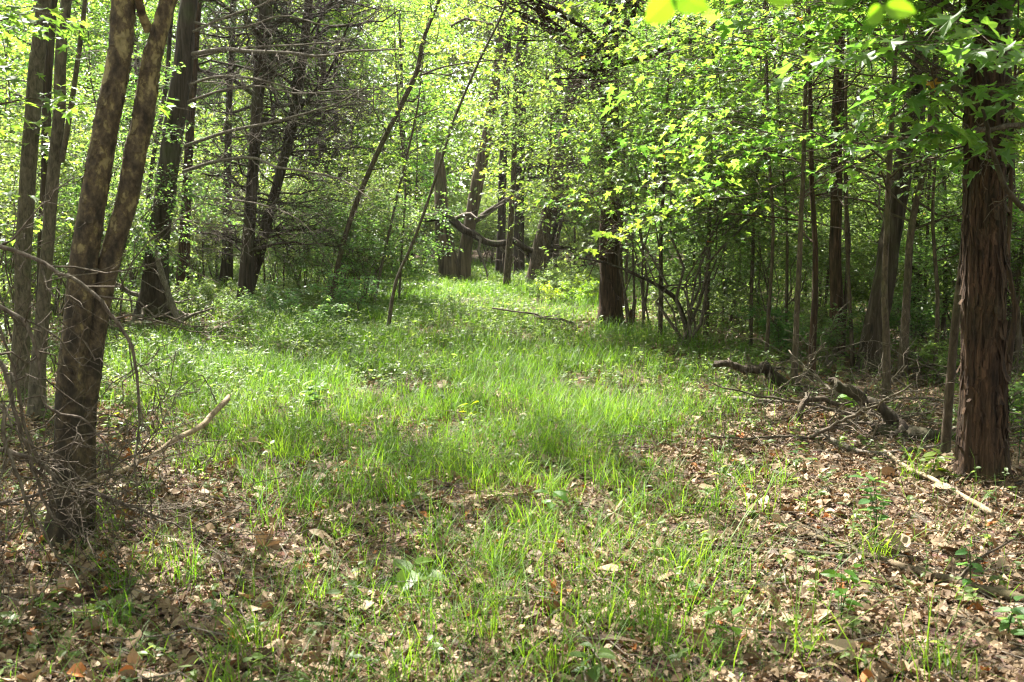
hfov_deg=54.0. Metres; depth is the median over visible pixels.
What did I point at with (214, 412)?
dead branch
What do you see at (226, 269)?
cedar tree
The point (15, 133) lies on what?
shrub
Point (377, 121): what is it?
sapling
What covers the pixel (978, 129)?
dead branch
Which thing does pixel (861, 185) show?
shrub
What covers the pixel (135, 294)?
dead branch
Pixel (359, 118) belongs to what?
sapling
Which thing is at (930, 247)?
shrub
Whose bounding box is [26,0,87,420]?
ash tree
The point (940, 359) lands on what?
shrub
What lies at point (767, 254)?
sapling
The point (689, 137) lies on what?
maple sapling
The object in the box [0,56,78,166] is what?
sapling
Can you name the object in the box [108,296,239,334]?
dead log
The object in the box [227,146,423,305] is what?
shrub
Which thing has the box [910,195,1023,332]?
shrub
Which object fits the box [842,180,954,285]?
shrub
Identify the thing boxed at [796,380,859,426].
dead branch
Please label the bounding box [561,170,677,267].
shrub
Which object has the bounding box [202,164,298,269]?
shrub
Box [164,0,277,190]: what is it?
background tree
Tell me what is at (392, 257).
shrub
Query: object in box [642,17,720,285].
sapling
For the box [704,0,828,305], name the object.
sapling
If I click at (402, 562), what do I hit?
seedling
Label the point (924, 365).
dead branch
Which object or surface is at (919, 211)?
cedar tree
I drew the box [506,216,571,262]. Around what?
shrub
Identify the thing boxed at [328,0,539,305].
young tree
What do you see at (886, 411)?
dead log
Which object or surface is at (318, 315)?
shrub
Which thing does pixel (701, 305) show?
shrub
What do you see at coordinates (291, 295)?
shrub
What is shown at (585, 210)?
shrub
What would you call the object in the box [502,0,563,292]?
mossy tree
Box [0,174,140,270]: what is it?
shrub
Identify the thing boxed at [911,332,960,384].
dead branch
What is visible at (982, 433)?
cedar tree
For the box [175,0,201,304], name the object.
cedar tree
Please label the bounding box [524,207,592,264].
shrub
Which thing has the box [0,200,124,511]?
dead bough
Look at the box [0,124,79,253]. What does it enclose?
shrub
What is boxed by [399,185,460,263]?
shrub
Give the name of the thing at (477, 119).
young tree
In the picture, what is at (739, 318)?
shrub
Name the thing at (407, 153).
young tree
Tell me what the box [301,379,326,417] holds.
seedling
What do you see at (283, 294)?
shrub
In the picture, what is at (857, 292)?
shrub
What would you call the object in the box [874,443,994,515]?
dead branch
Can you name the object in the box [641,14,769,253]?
background tree
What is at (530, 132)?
background tree
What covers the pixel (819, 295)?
sapling
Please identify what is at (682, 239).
shrub
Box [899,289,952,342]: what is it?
shrub
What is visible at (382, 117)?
sapling
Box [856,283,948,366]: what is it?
shrub
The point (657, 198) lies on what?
young maple
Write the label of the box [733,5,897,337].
sapling
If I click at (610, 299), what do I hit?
cedar tree
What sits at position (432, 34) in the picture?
background tree
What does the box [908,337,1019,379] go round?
dead branch
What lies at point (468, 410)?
seedling
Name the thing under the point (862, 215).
sapling
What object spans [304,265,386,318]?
shrub
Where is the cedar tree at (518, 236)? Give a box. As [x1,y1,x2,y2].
[456,0,592,276]
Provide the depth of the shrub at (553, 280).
20.44 m
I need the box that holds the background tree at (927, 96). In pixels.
[855,14,959,232]
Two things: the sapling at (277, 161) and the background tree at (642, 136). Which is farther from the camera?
the background tree at (642, 136)
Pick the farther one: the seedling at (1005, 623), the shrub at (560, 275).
the shrub at (560, 275)
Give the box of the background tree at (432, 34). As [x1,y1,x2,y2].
[363,0,493,259]
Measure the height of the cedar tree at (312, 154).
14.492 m
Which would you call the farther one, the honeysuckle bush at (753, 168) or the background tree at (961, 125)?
the background tree at (961, 125)
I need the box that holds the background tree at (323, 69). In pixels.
[205,0,447,266]
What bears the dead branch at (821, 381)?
on the ground at (564, 552)
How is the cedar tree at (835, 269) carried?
on the ground at (564, 552)
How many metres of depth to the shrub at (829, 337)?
10.28 m
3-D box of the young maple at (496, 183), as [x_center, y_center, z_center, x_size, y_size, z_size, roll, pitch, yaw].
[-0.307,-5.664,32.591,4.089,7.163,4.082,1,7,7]
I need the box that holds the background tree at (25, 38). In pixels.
[0,0,156,253]
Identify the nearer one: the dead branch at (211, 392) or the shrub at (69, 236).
the dead branch at (211, 392)
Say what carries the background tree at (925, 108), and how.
on the ground at (564, 552)
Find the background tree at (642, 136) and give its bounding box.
[600,9,673,250]
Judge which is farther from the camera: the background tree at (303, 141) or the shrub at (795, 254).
the background tree at (303, 141)
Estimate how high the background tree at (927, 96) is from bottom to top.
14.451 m
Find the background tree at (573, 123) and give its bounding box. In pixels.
[496,0,665,264]
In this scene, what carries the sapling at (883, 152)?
on the ground at (564, 552)
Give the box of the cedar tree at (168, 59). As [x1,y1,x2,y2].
[142,14,173,269]
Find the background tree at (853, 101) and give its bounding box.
[771,14,960,240]
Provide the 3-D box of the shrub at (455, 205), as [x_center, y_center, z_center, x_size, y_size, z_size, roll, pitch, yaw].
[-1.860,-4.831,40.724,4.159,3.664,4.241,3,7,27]
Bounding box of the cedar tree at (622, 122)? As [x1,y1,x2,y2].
[620,13,626,315]
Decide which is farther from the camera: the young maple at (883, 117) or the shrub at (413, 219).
the shrub at (413, 219)
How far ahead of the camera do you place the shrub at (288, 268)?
21.57 m
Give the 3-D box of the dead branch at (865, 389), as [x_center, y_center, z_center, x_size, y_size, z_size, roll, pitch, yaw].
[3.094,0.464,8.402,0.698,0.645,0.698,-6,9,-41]
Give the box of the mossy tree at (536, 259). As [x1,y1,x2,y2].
[502,0,642,283]
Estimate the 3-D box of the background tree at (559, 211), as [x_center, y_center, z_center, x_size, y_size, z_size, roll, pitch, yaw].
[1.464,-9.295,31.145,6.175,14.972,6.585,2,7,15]
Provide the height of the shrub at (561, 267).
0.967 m
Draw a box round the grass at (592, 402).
[0,250,1023,681]
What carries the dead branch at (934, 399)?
on the ground at (564, 552)
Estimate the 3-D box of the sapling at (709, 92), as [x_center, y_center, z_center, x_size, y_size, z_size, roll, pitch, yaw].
[3.414,-3.463,16.643,2.501,6.364,2.388,5,8,35]
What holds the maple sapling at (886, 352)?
on the ground at (564, 552)
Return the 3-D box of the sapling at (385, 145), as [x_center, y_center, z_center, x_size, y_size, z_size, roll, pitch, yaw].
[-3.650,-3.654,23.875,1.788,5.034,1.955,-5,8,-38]
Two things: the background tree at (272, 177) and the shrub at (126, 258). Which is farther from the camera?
the background tree at (272, 177)
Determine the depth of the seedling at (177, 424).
6.91 m
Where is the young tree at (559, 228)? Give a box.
[512,1,601,278]
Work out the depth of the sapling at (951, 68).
12.88 m
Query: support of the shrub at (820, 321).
on the ground at (564, 552)
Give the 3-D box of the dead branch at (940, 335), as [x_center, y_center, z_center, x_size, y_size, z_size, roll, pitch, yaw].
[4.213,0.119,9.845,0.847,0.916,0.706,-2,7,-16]
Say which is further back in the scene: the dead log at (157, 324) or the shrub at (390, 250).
the shrub at (390, 250)
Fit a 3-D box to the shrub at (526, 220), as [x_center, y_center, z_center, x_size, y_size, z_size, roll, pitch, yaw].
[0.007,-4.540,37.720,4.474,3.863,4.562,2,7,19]
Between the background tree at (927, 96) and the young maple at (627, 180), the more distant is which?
the background tree at (927, 96)
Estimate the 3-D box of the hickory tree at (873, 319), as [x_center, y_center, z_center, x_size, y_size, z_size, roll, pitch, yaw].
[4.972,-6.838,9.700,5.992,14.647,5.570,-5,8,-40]
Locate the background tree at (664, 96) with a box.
[639,14,704,235]
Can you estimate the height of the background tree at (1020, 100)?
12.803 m
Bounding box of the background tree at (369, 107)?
[294,30,397,193]
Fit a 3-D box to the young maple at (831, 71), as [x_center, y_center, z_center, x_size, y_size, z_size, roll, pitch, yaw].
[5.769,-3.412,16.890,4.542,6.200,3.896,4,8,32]
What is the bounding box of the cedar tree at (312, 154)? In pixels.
[224,0,397,261]
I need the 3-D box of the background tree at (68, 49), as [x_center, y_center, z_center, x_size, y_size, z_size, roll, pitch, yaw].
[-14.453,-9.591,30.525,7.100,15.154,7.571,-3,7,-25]
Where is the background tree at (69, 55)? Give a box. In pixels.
[0,0,123,163]
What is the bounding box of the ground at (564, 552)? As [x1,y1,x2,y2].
[0,232,1023,681]
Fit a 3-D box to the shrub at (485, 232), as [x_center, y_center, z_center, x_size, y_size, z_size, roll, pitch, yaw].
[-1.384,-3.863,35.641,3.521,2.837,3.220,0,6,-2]
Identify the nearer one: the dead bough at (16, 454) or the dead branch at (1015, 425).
the dead bough at (16, 454)
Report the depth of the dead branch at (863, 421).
7.36 m
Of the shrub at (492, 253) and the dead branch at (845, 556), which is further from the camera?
the shrub at (492, 253)
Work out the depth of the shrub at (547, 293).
19.63 m
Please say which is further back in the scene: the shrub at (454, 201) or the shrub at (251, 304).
the shrub at (454, 201)
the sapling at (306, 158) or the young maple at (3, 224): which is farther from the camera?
the sapling at (306, 158)
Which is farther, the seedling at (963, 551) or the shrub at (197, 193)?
the shrub at (197, 193)
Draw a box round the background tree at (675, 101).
[590,0,842,270]
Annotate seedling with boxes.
[68,594,101,618]
[95,592,129,618]
[99,399,121,435]
[165,407,186,436]
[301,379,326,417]
[374,556,447,592]
[458,401,480,426]
[533,489,568,511]
[564,642,615,680]
[702,605,743,647]
[788,448,805,469]
[820,555,863,618]
[837,394,867,407]
[848,472,890,547]
[920,448,954,472]
[955,544,984,593]
[993,596,1023,640]
[1011,403,1023,461]
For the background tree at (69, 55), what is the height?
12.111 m
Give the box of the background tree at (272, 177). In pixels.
[201,0,333,209]
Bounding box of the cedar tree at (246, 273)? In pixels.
[80,0,427,305]
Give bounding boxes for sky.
[1,0,1023,212]
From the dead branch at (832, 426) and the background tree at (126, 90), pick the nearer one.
the dead branch at (832, 426)
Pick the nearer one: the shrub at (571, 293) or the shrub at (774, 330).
the shrub at (774, 330)
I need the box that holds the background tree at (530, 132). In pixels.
[487,42,572,242]
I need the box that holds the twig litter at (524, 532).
[0,312,1023,681]
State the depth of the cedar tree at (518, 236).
30.36 m
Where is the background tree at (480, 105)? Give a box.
[442,0,563,248]
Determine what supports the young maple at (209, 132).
on the ground at (564, 552)
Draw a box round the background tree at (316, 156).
[212,0,400,213]
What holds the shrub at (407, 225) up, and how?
on the ground at (564, 552)
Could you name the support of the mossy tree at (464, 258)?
on the ground at (564, 552)
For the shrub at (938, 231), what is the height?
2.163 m
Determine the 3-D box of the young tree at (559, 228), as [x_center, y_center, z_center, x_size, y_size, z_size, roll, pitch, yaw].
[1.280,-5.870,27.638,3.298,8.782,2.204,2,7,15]
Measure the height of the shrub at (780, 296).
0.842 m
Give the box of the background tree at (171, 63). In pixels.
[134,1,225,173]
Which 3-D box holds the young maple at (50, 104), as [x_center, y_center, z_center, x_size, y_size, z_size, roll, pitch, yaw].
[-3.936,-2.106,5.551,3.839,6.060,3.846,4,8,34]
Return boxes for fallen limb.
[423,208,588,283]
[476,179,543,222]
[807,518,1023,605]
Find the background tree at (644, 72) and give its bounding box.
[529,0,682,250]
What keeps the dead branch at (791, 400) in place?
on the ground at (564, 552)
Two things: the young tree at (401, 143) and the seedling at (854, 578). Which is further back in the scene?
the young tree at (401, 143)
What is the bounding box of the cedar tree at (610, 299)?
[443,0,798,330]
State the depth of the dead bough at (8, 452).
3.89 m
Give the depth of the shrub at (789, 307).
14.98 m
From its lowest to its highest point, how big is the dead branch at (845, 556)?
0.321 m
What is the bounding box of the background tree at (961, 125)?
[906,0,1023,221]
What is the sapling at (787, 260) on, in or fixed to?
on the ground at (564, 552)
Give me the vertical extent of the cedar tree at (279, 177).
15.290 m
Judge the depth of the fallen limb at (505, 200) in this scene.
26.98 m
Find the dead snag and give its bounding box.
[434,145,458,280]
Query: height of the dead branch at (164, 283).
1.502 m
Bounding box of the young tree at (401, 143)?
[363,0,426,301]
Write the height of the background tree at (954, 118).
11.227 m
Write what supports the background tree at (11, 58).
on the ground at (564, 552)
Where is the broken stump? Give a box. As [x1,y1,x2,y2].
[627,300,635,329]
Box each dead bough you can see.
[0,163,255,541]
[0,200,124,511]
[0,261,214,535]
[0,323,235,536]
[0,346,159,606]
[0,403,122,618]
[0,405,231,609]
[70,407,321,599]
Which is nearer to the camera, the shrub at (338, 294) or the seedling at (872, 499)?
the seedling at (872, 499)
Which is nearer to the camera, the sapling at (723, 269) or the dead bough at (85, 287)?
the dead bough at (85, 287)
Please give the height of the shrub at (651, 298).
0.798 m
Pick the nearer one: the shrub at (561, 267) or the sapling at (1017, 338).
the sapling at (1017, 338)
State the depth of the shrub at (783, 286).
17.68 m
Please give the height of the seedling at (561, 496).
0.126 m
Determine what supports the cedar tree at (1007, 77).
on the ground at (564, 552)
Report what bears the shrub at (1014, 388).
on the ground at (564, 552)
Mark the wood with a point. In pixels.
(461, 26)
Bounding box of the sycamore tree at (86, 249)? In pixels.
[42,0,177,546]
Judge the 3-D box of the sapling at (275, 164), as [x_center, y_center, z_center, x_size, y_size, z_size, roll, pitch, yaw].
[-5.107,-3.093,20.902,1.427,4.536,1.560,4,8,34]
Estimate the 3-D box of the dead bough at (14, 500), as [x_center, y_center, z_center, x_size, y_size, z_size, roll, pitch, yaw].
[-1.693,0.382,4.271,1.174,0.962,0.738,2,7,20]
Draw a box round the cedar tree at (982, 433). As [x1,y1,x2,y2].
[843,0,1023,483]
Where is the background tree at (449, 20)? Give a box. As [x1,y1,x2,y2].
[315,0,469,232]
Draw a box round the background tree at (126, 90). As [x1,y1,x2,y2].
[85,42,172,169]
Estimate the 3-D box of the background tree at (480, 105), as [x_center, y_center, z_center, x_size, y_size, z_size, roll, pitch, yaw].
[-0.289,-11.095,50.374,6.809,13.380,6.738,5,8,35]
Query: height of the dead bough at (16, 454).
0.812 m
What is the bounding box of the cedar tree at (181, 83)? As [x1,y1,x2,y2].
[67,0,443,320]
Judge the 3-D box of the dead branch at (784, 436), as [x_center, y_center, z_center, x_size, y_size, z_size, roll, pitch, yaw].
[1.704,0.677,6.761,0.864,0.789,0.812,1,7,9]
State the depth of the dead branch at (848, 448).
6.62 m
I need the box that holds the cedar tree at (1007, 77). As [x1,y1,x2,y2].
[1005,35,1022,364]
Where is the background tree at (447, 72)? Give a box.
[371,0,476,207]
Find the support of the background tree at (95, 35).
on the ground at (564, 552)
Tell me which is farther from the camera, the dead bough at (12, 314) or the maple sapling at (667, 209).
the maple sapling at (667, 209)
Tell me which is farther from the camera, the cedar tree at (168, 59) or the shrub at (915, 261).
the cedar tree at (168, 59)
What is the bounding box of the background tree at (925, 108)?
[856,0,957,210]
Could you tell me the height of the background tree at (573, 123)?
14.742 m
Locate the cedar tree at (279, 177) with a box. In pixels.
[171,0,446,289]
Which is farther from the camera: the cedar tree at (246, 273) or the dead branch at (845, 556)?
the cedar tree at (246, 273)
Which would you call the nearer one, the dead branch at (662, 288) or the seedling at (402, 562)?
the seedling at (402, 562)
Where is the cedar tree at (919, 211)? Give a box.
[909,80,926,336]
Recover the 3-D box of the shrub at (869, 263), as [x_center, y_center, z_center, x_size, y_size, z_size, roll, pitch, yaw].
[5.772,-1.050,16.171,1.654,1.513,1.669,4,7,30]
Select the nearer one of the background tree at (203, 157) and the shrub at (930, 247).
the shrub at (930, 247)
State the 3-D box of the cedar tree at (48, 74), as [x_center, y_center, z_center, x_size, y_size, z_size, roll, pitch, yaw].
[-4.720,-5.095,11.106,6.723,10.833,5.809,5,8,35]
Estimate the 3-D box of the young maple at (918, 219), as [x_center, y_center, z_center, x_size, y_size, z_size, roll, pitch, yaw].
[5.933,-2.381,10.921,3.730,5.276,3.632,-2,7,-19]
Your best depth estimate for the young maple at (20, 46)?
18.96 m
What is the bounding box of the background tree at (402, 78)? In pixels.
[326,0,478,262]
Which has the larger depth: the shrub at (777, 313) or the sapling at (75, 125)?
the sapling at (75, 125)
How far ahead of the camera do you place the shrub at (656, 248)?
32.69 m
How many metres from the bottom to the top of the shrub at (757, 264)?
2.911 m
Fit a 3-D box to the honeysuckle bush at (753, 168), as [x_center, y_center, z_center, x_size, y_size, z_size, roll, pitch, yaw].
[2.015,-1.735,12.403,5.620,4.118,3.760,0,6,0]
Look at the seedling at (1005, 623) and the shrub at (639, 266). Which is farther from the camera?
the shrub at (639, 266)
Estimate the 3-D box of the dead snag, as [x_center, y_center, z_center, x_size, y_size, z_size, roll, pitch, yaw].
[-1.593,-3.253,26.685,0.800,3.927,0.779,5,8,37]
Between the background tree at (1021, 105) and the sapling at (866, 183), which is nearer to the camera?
the sapling at (866, 183)
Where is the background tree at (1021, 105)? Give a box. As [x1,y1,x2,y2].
[961,10,1023,201]
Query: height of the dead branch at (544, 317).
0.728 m
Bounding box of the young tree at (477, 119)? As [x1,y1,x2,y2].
[387,0,539,332]
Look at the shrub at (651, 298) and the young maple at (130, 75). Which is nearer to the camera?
the shrub at (651, 298)
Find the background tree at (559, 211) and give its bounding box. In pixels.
[461,0,636,270]
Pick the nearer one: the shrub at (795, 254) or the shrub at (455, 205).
the shrub at (795, 254)
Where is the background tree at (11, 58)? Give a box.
[0,0,27,153]
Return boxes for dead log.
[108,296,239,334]
[712,349,816,393]
[820,377,917,440]
[866,421,955,443]
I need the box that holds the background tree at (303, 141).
[266,1,357,196]
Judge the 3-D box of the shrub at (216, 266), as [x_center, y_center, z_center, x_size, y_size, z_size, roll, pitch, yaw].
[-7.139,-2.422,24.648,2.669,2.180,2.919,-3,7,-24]
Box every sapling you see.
[0,0,86,303]
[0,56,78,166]
[12,3,162,304]
[22,64,94,231]
[67,76,100,166]
[178,107,238,279]
[223,94,294,285]
[233,37,336,285]
[247,37,345,277]
[266,33,420,295]
[324,80,389,260]
[333,55,416,202]
[338,50,430,269]
[517,0,964,379]
[532,0,836,360]
[546,0,1023,392]
[581,0,1023,453]
[583,0,1023,405]
[610,1,853,346]
[619,4,728,294]
[633,7,795,301]
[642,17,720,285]
[645,0,915,24]
[650,0,886,352]
[656,1,798,284]
[657,0,962,369]
[680,0,1023,380]
[698,0,793,329]
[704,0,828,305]
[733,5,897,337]
[734,71,802,325]
[740,0,875,299]
[748,0,961,342]
[752,0,1018,77]
[756,0,861,310]
[764,49,828,275]
[783,10,1023,350]
[789,1,947,242]
[813,8,948,242]
[817,115,884,285]
[826,27,933,302]
[842,1,1022,255]
[848,1,1021,218]
[850,0,1013,345]
[857,0,1023,382]
[876,1,1023,240]
[924,1,1023,372]
[936,5,1023,333]
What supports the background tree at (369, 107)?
on the ground at (564, 552)
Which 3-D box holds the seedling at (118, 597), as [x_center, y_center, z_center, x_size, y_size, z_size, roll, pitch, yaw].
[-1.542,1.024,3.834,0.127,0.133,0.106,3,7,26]
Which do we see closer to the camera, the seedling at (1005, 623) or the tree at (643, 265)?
the seedling at (1005, 623)
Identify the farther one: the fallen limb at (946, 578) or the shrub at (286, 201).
the shrub at (286, 201)
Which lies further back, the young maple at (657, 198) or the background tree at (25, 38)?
the background tree at (25, 38)
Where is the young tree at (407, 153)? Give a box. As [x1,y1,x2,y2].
[370,4,452,306]
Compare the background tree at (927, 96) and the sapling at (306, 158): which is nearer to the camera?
the sapling at (306, 158)
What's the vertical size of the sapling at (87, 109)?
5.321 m
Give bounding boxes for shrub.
[0,50,244,323]
[0,67,156,301]
[0,69,169,343]
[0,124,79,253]
[0,149,39,274]
[0,172,178,316]
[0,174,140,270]
[38,127,239,289]
[113,168,259,279]
[133,180,241,282]
[154,158,232,264]
[170,266,213,313]
[171,199,271,281]
[195,273,236,313]
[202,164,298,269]
[211,286,267,332]
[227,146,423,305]
[234,187,331,287]
[236,201,363,278]
[237,207,343,290]
[240,175,338,274]
[243,278,311,326]
[260,162,400,293]
[265,163,365,285]
[270,276,313,311]
[294,172,470,302]
[297,295,353,333]
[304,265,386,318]
[312,190,435,289]
[317,222,435,283]
[333,198,415,278]
[365,166,455,264]
[390,185,420,263]
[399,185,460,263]
[405,201,481,256]
[413,184,506,249]
[416,185,480,251]
[422,193,514,263]
[447,173,534,263]
[451,182,562,255]
[458,170,507,254]
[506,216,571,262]
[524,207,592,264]
[531,261,576,299]
[534,176,600,270]
[534,281,567,302]
[540,257,575,279]
[550,182,671,271]
[551,271,590,292]
[556,277,599,307]
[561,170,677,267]
[561,260,593,287]
[569,260,599,287]
[570,270,599,301]
[623,215,760,315]
[623,221,674,273]
[628,201,680,271]
[647,278,702,325]
[653,144,907,333]
[664,281,727,331]
[666,238,750,291]
[671,198,842,325]
[684,200,795,296]
[695,282,749,320]
[717,284,774,337]
[727,277,784,330]
[733,289,809,355]
[756,218,877,305]
[761,316,792,343]
[775,198,876,323]
[775,205,877,280]
[777,290,828,322]
[787,302,863,374]
[788,293,863,348]
[792,117,1023,334]
[803,223,957,327]
[818,233,903,304]
[825,157,1023,342]
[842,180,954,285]
[846,312,864,345]
[851,281,940,342]
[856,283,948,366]
[897,326,960,382]
[899,137,1023,304]
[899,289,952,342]
[900,188,1021,288]
[901,196,959,303]
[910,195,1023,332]
[930,327,960,358]
[1008,369,1023,433]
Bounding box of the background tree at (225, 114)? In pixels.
[183,41,266,229]
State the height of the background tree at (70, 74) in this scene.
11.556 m
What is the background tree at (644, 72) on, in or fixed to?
on the ground at (564, 552)
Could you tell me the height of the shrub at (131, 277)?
3.816 m
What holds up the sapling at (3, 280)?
on the ground at (564, 552)
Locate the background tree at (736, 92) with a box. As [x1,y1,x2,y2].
[636,0,790,224]
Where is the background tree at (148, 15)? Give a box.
[17,0,217,256]
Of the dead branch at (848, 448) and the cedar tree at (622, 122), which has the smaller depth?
the dead branch at (848, 448)
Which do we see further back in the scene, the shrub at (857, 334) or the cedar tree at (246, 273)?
the cedar tree at (246, 273)
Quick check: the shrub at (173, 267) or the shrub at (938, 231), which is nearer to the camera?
the shrub at (938, 231)
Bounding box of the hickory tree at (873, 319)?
[855,0,936,372]
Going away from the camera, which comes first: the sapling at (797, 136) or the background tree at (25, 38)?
the sapling at (797, 136)
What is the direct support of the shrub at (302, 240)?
on the ground at (564, 552)
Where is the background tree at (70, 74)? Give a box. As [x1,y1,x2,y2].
[17,42,101,171]
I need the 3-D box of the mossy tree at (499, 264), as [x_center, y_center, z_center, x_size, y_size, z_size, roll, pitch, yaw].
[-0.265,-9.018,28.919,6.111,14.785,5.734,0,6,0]
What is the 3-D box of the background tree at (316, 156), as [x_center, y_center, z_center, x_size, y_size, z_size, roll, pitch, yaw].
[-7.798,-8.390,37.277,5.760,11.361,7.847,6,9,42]
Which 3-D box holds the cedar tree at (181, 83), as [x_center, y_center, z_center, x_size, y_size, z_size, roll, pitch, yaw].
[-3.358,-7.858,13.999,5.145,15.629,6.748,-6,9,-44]
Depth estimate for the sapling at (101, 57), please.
16.57 m
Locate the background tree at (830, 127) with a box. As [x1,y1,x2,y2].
[762,4,915,235]
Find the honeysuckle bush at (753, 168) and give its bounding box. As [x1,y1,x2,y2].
[449,29,909,347]
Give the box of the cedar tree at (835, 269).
[827,18,845,358]
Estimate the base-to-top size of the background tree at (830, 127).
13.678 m
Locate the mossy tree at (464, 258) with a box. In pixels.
[435,0,507,283]
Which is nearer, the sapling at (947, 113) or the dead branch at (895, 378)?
the dead branch at (895, 378)
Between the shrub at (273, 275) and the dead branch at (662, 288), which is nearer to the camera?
the dead branch at (662, 288)
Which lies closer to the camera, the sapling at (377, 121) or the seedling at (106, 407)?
the seedling at (106, 407)
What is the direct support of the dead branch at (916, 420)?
on the ground at (564, 552)
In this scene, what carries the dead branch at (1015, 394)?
on the ground at (564, 552)
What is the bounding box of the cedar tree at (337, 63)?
[247,0,397,192]
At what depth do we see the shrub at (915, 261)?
10.77 m
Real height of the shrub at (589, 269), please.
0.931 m
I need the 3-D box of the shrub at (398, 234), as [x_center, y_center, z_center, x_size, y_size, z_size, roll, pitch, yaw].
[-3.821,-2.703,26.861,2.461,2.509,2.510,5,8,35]
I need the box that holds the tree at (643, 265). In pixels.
[430,0,803,331]
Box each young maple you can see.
[0,0,114,288]
[0,0,182,202]
[0,0,202,203]
[0,12,106,248]
[117,92,239,230]
[348,59,484,273]
[419,0,661,286]
[445,58,562,270]
[509,72,642,267]
[529,1,716,287]
[534,0,824,337]
[536,0,750,298]
[554,3,884,334]
[570,1,834,318]
[734,1,958,295]
[798,0,1023,238]
[815,0,1023,215]
[912,0,1023,348]
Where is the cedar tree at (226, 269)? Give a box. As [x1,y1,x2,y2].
[149,0,351,286]
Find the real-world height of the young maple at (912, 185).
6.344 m
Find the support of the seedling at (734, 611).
on the ground at (564, 552)
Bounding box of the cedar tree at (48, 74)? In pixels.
[35,0,57,314]
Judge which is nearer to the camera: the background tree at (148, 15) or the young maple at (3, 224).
the young maple at (3, 224)
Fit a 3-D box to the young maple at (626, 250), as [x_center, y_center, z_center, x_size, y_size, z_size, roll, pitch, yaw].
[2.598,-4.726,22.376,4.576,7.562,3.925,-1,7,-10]
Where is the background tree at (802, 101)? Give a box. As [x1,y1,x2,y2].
[738,1,888,228]
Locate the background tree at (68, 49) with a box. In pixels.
[0,0,138,259]
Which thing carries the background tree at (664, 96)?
on the ground at (564, 552)
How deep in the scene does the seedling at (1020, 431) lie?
6.09 m
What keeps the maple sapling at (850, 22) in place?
on the ground at (564, 552)
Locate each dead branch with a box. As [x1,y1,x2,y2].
[67,394,230,494]
[115,282,218,323]
[145,222,185,329]
[198,374,221,420]
[492,302,580,328]
[569,239,741,332]
[673,519,873,558]
[687,334,853,425]
[706,382,823,445]
[732,368,857,410]
[735,310,855,413]
[760,294,906,395]
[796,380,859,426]
[808,357,940,443]
[809,330,959,456]
[815,393,956,460]
[835,323,914,390]
[846,360,902,401]
[867,394,954,425]
[868,359,943,412]
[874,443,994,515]
[878,310,957,386]
[899,314,1023,421]
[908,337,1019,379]
[909,306,959,368]
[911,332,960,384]
[941,119,1023,138]
[952,364,1023,430]
[952,407,1023,452]
[960,109,1023,221]
[1009,410,1023,433]
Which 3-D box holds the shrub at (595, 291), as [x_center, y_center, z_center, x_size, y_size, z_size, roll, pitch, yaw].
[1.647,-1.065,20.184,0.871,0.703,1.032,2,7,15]
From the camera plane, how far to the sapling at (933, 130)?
13.94 m
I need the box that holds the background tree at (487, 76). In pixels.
[444,0,586,260]
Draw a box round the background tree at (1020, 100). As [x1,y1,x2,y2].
[1011,4,1023,216]
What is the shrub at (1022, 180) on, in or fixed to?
on the ground at (564, 552)
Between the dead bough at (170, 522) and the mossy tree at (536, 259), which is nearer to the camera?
the dead bough at (170, 522)
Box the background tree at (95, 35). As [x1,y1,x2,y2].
[51,0,272,231]
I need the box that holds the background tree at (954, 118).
[931,36,1023,187]
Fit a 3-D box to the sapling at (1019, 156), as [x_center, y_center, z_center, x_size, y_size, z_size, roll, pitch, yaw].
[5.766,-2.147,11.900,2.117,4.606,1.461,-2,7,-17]
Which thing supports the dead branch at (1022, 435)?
on the ground at (564, 552)
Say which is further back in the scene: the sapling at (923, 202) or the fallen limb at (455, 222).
the fallen limb at (455, 222)
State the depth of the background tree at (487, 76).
41.11 m
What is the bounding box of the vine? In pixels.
[1006,1,1019,395]
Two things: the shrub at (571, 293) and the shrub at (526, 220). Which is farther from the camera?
the shrub at (526, 220)
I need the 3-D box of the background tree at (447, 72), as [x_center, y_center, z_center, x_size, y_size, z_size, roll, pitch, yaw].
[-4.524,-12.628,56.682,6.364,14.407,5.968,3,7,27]
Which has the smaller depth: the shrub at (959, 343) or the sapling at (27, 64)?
the shrub at (959, 343)
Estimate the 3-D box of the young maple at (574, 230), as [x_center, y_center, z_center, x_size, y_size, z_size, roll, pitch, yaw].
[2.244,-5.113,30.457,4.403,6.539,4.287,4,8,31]
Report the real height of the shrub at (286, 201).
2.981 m
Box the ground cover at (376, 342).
[0,256,1023,681]
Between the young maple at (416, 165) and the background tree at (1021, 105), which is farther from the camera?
the background tree at (1021, 105)
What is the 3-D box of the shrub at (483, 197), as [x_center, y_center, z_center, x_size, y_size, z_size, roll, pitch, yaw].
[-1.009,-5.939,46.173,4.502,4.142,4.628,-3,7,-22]
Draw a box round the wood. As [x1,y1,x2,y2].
[0,0,1023,237]
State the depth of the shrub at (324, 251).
20.94 m
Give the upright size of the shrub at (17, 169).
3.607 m
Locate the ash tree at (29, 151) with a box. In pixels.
[8,0,51,399]
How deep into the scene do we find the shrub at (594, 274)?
23.98 m
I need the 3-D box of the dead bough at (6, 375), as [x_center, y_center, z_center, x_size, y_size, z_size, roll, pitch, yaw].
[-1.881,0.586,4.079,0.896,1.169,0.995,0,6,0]
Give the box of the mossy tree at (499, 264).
[411,0,592,276]
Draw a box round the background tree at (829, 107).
[791,9,895,222]
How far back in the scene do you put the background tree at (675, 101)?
30.44 m
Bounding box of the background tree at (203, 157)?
[105,0,272,252]

